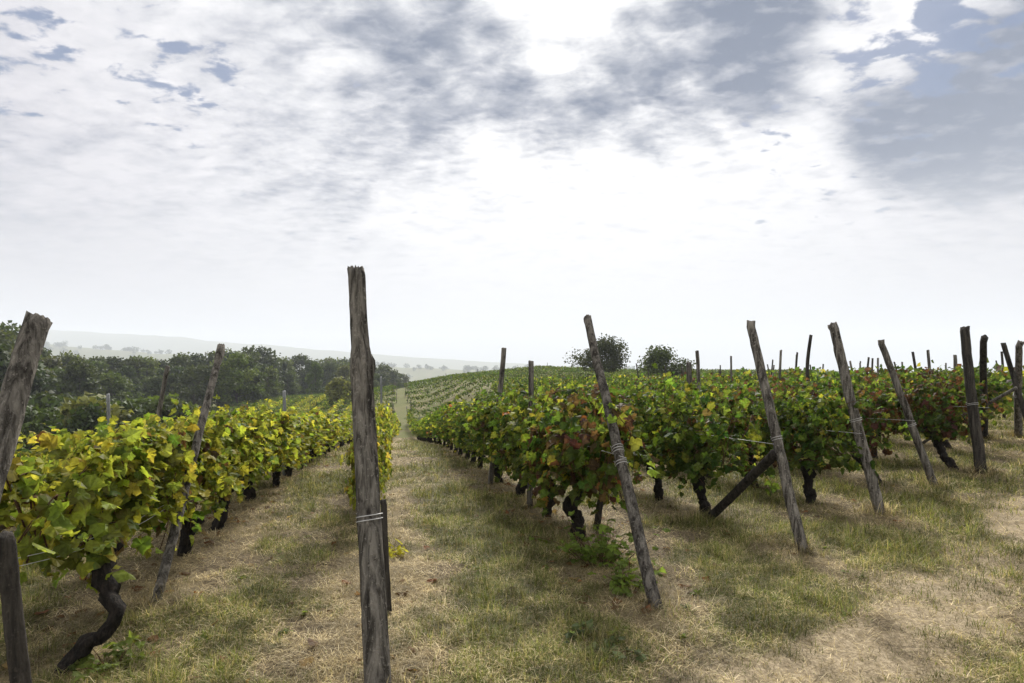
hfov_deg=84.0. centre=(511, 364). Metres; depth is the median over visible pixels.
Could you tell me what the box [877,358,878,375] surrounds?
vineyard post
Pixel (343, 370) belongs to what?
tree
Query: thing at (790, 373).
grapevine
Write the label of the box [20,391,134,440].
shrub
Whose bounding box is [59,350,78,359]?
tree
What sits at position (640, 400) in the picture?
grapevine
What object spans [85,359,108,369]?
tree
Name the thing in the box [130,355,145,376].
tree
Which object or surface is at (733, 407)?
grapevine
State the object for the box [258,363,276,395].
tree
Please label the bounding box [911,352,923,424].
vineyard post
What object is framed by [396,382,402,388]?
tree
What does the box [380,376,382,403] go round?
vineyard post
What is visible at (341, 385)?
shrub
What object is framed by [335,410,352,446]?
grapevine
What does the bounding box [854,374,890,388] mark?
grapevine
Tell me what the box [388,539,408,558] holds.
vine sucker
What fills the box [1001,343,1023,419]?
vineyard post
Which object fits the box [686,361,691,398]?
vineyard post
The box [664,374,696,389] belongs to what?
grapevine
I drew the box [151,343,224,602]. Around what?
vineyard post
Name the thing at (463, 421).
grapevine
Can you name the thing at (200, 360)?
tree
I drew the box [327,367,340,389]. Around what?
tree
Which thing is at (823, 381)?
grapevine
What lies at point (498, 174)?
sky
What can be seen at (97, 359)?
tree
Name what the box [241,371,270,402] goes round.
tree
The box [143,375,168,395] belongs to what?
tree
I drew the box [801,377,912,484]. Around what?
grapevine
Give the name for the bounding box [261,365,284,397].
tree
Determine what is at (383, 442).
grapevine
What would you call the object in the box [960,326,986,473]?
vineyard post
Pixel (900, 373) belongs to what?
grapevine
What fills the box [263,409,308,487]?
grapevine
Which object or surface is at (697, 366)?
vineyard post
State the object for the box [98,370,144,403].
tree
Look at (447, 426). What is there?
grapevine
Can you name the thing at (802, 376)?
grapevine
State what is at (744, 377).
grapevine
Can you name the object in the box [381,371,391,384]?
tree
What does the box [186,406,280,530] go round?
grapevine
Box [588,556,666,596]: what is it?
weed
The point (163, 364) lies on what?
tree
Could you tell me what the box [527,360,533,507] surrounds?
vineyard post
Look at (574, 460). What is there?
grapevine
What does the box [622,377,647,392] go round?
grapevine
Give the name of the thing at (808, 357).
vineyard post
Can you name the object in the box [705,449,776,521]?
brace pole
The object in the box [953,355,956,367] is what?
vineyard post
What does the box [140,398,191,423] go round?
shrub
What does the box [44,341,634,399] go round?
distant woods
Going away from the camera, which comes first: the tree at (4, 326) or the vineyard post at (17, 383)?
the vineyard post at (17, 383)
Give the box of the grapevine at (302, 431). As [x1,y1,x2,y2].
[277,414,320,476]
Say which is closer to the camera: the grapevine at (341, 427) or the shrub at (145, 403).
the grapevine at (341, 427)
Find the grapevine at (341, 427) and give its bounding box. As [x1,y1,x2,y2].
[326,415,345,451]
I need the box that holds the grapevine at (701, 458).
[639,363,779,515]
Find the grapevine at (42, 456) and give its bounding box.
[13,426,98,507]
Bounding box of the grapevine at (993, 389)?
[929,367,1012,434]
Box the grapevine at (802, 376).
[771,370,823,392]
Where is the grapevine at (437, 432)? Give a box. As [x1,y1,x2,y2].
[434,407,448,447]
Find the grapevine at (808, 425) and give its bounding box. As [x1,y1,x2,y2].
[733,380,877,503]
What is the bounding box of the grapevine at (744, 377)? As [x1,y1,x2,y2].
[728,368,768,381]
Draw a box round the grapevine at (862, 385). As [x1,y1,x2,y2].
[817,370,915,458]
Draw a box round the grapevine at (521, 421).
[492,384,589,516]
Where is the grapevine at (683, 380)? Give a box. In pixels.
[672,378,713,398]
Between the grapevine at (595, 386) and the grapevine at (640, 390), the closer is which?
the grapevine at (595, 386)
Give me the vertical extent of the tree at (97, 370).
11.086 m
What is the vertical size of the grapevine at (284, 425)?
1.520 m
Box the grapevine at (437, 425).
[433,402,455,449]
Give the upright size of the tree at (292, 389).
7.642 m
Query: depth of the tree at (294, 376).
165.87 m
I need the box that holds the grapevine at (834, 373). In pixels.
[803,367,864,386]
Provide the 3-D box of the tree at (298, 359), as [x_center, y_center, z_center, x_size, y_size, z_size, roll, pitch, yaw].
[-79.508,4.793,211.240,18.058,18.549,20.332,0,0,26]
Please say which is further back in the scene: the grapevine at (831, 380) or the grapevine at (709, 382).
the grapevine at (831, 380)
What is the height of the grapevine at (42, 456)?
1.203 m
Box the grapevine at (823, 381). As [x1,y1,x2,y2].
[773,370,839,448]
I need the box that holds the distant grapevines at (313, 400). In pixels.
[200,357,1023,436]
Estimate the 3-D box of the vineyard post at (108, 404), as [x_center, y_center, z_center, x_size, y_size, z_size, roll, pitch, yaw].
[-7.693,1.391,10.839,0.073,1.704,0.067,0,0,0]
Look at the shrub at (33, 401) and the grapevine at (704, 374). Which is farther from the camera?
the shrub at (33, 401)
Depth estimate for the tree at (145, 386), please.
134.88 m
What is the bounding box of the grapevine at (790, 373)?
[747,369,791,383]
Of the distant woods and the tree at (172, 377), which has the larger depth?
the distant woods
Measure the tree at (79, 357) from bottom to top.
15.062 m
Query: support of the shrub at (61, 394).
on the ground at (86, 342)
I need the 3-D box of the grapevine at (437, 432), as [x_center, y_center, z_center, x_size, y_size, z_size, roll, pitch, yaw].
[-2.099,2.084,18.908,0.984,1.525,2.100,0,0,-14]
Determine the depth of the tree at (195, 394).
110.68 m
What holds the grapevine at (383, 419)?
on the ground at (86, 342)
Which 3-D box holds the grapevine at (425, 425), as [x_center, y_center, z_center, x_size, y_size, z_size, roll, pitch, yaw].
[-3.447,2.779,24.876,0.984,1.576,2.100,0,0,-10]
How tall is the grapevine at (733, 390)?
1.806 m
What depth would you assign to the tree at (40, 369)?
68.29 m
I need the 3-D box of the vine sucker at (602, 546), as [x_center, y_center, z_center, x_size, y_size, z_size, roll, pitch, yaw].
[0.747,1.488,4.859,0.937,0.402,0.821,0,0,-37]
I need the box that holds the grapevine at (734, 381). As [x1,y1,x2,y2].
[713,375,753,388]
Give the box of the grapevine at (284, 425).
[224,397,299,500]
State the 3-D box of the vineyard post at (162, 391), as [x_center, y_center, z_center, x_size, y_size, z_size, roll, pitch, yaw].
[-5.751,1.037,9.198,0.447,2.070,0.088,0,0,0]
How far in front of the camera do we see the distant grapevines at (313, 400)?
80.67 m
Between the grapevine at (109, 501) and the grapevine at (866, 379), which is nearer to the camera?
the grapevine at (109, 501)
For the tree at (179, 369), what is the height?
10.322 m
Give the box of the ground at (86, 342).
[0,328,1023,682]
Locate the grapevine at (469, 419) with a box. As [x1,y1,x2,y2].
[464,395,488,456]
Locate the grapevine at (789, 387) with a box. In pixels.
[744,377,832,470]
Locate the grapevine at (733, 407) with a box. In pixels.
[700,382,798,488]
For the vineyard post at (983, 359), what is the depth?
10.82 m
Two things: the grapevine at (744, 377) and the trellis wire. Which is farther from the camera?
the grapevine at (744, 377)
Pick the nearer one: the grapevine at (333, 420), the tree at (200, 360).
the grapevine at (333, 420)
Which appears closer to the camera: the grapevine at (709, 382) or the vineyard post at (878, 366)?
the grapevine at (709, 382)
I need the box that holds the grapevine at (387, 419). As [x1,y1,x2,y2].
[375,407,392,475]
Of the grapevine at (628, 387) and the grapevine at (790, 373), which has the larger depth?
the grapevine at (628, 387)
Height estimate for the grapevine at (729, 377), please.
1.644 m
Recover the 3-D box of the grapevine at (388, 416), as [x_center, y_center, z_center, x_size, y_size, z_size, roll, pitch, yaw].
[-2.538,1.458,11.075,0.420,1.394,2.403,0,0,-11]
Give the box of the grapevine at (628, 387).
[610,383,642,392]
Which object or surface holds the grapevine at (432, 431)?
on the ground at (86, 342)
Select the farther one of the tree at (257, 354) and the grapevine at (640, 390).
the tree at (257, 354)
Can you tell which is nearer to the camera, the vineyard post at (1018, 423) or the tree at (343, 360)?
the vineyard post at (1018, 423)
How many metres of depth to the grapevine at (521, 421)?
6.55 m
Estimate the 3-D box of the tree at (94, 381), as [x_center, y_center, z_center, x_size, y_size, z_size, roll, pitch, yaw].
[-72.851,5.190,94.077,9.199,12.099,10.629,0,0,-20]
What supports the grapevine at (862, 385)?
on the ground at (86, 342)
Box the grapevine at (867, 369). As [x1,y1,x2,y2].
[853,367,902,436]
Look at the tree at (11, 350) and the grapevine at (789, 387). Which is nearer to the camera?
the grapevine at (789, 387)
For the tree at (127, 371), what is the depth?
126.80 m
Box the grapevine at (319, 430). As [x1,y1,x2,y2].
[291,403,327,469]
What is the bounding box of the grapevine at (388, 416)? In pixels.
[375,402,392,459]
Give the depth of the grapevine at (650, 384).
22.99 m
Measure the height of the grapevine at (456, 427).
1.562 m
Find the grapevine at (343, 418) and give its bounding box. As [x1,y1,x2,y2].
[326,414,351,448]
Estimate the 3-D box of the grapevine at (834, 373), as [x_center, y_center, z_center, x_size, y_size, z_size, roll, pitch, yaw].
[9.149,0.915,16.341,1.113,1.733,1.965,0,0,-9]
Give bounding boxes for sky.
[0,0,1023,370]
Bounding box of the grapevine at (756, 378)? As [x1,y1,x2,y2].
[743,371,794,395]
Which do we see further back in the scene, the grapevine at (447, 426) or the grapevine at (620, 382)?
the grapevine at (620, 382)
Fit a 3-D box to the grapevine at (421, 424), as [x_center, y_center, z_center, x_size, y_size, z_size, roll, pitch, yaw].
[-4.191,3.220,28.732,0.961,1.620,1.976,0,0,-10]
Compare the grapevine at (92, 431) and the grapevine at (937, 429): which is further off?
the grapevine at (937, 429)
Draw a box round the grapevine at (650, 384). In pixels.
[646,375,679,392]
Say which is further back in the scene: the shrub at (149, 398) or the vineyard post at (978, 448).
the shrub at (149, 398)
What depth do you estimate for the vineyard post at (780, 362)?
15.79 m
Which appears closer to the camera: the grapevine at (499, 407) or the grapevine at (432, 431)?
the grapevine at (499, 407)
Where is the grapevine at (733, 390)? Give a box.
[715,379,758,459]
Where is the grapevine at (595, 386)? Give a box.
[585,383,652,480]
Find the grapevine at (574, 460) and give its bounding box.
[517,378,659,542]
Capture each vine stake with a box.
[0,530,31,682]
[380,499,391,615]
[593,450,611,529]
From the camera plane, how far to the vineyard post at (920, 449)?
8.16 m
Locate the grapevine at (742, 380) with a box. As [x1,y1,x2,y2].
[717,377,759,396]
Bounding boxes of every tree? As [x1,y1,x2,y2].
[0,320,50,360]
[0,330,15,349]
[0,343,33,395]
[0,354,46,377]
[3,362,73,397]
[9,348,56,392]
[40,355,65,369]
[41,348,52,357]
[46,367,82,395]
[52,358,101,396]
[55,360,105,397]
[56,353,88,360]
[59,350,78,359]
[59,356,77,366]
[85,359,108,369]
[86,356,111,373]
[91,364,106,386]
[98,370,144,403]
[105,356,124,370]
[105,379,132,400]
[110,357,149,397]
[116,365,142,397]
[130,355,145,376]
[135,356,162,392]
[138,369,160,397]
[142,375,176,399]
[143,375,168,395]
[148,359,169,376]
[150,365,188,392]
[165,372,185,393]
[166,354,195,367]
[168,361,191,387]
[169,363,218,406]
[187,357,209,389]
[188,352,204,402]
[191,350,214,386]
[196,351,235,387]
[201,359,235,406]
[206,352,265,403]
[234,355,263,400]
[239,345,293,390]
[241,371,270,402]
[247,351,270,381]
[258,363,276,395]
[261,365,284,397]
[275,371,298,396]
[277,356,300,393]
[280,362,289,392]
[282,371,302,394]
[288,353,310,394]
[301,360,322,393]
[302,363,330,393]
[304,362,325,393]
[321,360,335,387]
[322,356,340,373]
[327,356,349,383]
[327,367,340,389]
[328,361,346,380]
[334,365,350,381]
[373,373,379,386]
[374,363,402,388]
[376,373,388,387]
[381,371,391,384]
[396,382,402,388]
[401,373,409,382]
[564,333,630,372]
[634,344,695,376]
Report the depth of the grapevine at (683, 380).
17.16 m
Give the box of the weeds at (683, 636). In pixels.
[117,427,1023,658]
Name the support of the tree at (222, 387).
on the ground at (86, 342)
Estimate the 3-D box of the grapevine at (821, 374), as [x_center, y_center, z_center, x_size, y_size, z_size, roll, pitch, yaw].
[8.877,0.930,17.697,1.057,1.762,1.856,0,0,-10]
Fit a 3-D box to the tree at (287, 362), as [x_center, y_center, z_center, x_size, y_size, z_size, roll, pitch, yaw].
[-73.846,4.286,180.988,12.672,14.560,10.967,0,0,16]
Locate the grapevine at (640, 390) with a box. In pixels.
[620,382,661,406]
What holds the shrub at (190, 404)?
on the ground at (86, 342)
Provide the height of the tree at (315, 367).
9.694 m
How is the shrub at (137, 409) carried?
on the ground at (86, 342)
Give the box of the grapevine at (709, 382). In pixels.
[671,380,728,478]
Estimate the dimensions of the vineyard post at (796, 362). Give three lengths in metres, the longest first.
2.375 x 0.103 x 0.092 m
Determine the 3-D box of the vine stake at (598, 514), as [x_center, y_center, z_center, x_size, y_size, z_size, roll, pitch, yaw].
[0.930,1.182,5.750,0.069,1.315,0.408,0,0,-29]
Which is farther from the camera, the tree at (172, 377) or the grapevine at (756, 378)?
the tree at (172, 377)
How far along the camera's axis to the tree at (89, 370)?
92.78 m
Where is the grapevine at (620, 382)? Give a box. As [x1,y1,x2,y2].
[614,377,634,389]
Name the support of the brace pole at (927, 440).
on the ground at (86, 342)
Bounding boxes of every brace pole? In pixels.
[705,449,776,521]
[922,399,985,444]
[966,386,1017,416]
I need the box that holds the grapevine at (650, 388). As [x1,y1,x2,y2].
[638,382,666,393]
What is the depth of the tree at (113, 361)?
148.44 m
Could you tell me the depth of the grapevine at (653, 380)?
23.72 m
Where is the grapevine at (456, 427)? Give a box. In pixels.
[450,397,483,463]
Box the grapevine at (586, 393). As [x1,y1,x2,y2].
[577,389,617,402]
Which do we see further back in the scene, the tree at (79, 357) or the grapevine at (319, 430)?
the tree at (79, 357)
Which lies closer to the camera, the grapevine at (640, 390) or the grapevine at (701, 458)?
the grapevine at (701, 458)
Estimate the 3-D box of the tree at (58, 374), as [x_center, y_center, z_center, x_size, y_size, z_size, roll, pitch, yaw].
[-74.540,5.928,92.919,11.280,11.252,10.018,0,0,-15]
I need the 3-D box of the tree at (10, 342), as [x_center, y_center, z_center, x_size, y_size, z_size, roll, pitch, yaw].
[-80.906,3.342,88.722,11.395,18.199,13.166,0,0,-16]
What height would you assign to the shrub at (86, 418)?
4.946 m
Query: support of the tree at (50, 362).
on the ground at (86, 342)
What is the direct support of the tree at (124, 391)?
on the ground at (86, 342)
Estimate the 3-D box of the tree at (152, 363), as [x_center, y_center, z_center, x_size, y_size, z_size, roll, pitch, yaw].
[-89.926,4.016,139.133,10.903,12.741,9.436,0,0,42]
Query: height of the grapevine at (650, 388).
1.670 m
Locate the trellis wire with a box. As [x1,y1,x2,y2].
[20,509,164,565]
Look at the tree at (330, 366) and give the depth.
203.44 m
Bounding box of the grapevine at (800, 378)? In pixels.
[753,377,813,394]
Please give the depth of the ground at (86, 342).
4.33 m
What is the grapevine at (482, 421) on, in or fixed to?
on the ground at (86, 342)
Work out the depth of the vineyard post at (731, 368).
18.14 m
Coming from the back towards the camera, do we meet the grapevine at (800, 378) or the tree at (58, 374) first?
the tree at (58, 374)
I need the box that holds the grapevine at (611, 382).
[608,377,623,387]
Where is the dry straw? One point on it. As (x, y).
(342, 625)
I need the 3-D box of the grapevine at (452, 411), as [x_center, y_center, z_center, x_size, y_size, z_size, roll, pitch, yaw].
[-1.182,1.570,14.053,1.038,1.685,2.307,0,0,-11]
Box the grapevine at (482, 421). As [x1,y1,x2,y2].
[462,389,527,483]
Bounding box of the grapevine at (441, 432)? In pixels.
[439,401,462,452]
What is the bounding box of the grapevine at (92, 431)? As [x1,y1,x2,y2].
[43,421,149,439]
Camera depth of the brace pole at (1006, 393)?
11.59 m
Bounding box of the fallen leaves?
[2,445,956,682]
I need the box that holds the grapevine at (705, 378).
[696,376,738,390]
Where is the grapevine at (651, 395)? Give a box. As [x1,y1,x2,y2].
[643,386,693,453]
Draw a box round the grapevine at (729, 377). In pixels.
[715,372,748,385]
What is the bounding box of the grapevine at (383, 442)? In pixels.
[340,415,391,509]
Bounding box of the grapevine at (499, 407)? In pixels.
[482,386,555,497]
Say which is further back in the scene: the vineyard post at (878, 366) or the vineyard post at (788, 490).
the vineyard post at (878, 366)
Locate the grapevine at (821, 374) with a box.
[769,367,822,388]
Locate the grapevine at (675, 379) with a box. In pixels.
[665,371,685,386]
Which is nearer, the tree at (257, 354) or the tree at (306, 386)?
the tree at (257, 354)
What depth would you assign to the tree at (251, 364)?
127.33 m
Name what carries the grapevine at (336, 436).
on the ground at (86, 342)
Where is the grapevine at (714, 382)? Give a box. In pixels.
[695,378,738,391]
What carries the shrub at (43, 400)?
on the ground at (86, 342)
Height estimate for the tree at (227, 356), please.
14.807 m
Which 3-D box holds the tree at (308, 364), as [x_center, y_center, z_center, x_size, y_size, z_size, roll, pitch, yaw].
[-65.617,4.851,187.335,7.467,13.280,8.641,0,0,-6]
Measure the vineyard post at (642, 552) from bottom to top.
2.207 m
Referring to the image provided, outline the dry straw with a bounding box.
[0,409,1023,682]
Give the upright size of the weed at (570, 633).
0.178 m
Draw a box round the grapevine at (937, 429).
[876,369,1006,469]
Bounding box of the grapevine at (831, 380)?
[803,372,862,392]
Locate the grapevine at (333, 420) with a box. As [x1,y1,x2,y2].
[305,406,338,457]
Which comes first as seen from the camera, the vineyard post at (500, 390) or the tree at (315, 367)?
the vineyard post at (500, 390)
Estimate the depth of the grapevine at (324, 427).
12.46 m
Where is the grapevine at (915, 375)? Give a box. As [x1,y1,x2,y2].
[886,364,1001,448]
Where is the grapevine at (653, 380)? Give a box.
[636,375,664,391]
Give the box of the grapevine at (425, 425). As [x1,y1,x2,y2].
[423,410,434,442]
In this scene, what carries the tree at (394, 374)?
on the ground at (86, 342)
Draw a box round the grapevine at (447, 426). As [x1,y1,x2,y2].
[441,401,462,454]
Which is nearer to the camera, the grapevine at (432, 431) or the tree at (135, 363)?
the grapevine at (432, 431)
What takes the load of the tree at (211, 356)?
on the ground at (86, 342)
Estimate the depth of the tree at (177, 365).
145.43 m
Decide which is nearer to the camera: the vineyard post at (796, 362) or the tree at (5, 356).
the vineyard post at (796, 362)
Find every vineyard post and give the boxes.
[0,311,52,500]
[106,393,110,424]
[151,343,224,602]
[156,365,169,422]
[282,390,285,475]
[347,265,390,682]
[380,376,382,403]
[487,347,505,484]
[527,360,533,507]
[583,314,662,608]
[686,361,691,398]
[695,350,700,400]
[730,356,731,380]
[747,320,809,551]
[778,350,781,383]
[795,352,797,371]
[805,335,816,471]
[828,322,885,514]
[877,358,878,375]
[878,339,938,485]
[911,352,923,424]
[926,350,931,374]
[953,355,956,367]
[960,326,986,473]
[979,334,988,438]
[1000,351,1005,417]
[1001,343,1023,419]
[1013,340,1023,437]
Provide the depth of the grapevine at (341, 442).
18.37 m
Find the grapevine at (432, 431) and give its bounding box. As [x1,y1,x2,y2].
[426,411,438,443]
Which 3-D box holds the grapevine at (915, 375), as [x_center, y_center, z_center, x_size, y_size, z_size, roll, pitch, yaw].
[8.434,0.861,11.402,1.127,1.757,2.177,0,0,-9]
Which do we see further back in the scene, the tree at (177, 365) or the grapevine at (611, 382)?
the tree at (177, 365)
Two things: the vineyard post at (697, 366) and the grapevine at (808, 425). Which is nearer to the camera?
the grapevine at (808, 425)
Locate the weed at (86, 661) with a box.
[68,630,145,682]
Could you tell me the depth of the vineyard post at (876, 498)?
6.75 m
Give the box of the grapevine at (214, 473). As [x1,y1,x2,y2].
[52,394,260,556]
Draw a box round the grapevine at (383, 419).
[376,402,391,481]
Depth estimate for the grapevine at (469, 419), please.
10.28 m
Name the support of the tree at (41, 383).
on the ground at (86, 342)
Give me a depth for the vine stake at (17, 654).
2.44 m
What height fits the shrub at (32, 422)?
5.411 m
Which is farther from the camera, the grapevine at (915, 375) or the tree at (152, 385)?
the tree at (152, 385)
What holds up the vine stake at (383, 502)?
on the ground at (86, 342)
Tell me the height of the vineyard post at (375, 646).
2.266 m
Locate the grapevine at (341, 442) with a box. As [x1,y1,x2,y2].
[338,416,351,446]
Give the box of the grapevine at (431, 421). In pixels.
[426,411,441,443]
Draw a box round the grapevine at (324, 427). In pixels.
[301,413,334,463]
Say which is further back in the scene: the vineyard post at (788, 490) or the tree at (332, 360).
the tree at (332, 360)
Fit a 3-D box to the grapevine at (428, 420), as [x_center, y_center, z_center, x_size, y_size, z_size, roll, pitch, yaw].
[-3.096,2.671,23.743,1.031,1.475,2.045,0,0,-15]
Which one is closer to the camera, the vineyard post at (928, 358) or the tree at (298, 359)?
the vineyard post at (928, 358)
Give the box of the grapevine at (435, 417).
[432,407,453,446]
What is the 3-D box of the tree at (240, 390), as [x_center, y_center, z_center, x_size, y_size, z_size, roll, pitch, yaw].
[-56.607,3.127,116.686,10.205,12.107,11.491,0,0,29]
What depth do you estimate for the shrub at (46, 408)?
50.85 m
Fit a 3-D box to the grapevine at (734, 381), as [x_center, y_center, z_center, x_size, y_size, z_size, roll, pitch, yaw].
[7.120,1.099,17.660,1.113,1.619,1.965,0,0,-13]
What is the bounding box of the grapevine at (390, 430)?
[376,403,391,454]
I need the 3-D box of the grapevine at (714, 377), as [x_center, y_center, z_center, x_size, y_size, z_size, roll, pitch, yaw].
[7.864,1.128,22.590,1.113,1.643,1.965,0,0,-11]
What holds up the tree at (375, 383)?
on the ground at (86, 342)
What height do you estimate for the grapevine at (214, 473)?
1.531 m
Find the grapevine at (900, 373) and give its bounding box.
[879,368,944,381]
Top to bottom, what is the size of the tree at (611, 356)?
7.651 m
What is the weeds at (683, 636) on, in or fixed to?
on the ground at (86, 342)
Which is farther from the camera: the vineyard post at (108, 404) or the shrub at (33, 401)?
the shrub at (33, 401)
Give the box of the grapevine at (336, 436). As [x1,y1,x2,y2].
[315,410,344,453]
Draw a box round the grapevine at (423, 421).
[421,415,434,442]
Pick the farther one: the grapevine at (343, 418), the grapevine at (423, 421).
the grapevine at (423, 421)
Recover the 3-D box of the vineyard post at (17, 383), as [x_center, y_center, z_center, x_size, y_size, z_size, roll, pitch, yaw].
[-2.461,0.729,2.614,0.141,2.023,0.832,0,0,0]
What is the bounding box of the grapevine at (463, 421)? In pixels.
[457,397,493,468]
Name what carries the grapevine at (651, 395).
on the ground at (86, 342)
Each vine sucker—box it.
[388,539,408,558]
[529,511,670,567]
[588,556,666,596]
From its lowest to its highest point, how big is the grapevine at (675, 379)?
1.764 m
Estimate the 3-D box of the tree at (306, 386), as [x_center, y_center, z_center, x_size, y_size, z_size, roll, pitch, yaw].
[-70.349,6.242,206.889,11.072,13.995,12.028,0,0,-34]
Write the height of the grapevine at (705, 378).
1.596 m
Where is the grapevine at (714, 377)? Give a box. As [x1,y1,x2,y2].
[701,373,725,385]
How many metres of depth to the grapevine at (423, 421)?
26.09 m
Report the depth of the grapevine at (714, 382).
15.92 m
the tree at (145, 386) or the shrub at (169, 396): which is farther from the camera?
the tree at (145, 386)
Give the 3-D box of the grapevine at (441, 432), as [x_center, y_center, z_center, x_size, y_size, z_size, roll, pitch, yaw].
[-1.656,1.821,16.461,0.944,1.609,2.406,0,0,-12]
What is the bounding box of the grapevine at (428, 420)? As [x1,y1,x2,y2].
[424,412,436,443]
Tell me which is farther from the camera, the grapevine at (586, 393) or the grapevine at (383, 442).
the grapevine at (586, 393)
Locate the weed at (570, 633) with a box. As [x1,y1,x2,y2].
[563,619,646,662]
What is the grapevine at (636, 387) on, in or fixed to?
on the ground at (86, 342)
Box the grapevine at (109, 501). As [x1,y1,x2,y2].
[0,414,206,676]
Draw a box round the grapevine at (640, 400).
[609,382,721,500]
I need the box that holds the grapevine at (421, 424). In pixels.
[420,415,429,442]
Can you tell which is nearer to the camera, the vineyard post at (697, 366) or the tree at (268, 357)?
the vineyard post at (697, 366)
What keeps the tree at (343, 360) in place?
on the ground at (86, 342)
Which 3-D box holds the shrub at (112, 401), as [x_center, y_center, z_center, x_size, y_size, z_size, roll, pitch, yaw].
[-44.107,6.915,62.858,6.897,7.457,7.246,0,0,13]
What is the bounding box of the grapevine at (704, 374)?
[680,373,716,389]
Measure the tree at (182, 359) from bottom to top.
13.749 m
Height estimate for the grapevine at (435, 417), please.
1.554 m
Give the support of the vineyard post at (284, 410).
on the ground at (86, 342)
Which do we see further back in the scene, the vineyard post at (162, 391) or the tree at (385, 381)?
the tree at (385, 381)
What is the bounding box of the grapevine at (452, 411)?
[444,396,478,459]
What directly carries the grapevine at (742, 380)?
on the ground at (86, 342)
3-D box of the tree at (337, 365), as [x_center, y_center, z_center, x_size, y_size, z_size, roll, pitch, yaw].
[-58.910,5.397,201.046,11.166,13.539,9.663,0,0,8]
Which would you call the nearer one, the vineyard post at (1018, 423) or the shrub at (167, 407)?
the vineyard post at (1018, 423)
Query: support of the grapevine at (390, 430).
on the ground at (86, 342)
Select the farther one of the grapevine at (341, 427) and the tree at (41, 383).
the tree at (41, 383)
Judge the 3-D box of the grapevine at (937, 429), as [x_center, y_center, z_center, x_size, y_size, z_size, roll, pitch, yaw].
[6.959,0.935,9.620,1.151,1.739,2.171,0,0,-11]
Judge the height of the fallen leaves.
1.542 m
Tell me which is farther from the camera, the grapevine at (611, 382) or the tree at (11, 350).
the tree at (11, 350)
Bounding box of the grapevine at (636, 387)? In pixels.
[625,382,649,391]
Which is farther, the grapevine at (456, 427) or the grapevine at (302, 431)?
the grapevine at (456, 427)
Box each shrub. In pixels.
[17,402,63,454]
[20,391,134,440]
[27,403,53,411]
[28,394,71,408]
[29,391,70,407]
[46,390,97,399]
[46,402,117,437]
[48,399,112,418]
[95,397,122,403]
[112,400,145,428]
[115,395,163,404]
[123,399,191,426]
[128,398,157,409]
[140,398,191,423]
[146,393,184,402]
[184,401,213,415]
[324,376,350,403]
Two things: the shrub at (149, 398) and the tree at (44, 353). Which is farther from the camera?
the tree at (44, 353)
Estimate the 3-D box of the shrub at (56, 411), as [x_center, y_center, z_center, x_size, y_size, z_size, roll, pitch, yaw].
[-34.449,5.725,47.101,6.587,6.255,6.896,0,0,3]
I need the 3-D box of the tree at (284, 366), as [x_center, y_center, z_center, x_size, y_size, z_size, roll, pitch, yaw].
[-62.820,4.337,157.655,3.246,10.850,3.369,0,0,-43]
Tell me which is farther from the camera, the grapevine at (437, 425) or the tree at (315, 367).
the tree at (315, 367)
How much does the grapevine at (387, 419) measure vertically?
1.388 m
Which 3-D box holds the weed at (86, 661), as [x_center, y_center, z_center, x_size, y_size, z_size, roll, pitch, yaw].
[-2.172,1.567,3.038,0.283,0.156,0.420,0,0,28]
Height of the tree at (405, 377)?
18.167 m
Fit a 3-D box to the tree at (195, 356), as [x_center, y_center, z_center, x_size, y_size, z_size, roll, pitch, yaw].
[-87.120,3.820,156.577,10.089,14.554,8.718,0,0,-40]
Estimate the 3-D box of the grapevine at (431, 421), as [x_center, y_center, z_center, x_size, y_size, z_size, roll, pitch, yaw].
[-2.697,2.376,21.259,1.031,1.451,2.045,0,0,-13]
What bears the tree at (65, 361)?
on the ground at (86, 342)
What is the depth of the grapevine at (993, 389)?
12.07 m
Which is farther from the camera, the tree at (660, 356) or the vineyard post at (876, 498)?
the tree at (660, 356)

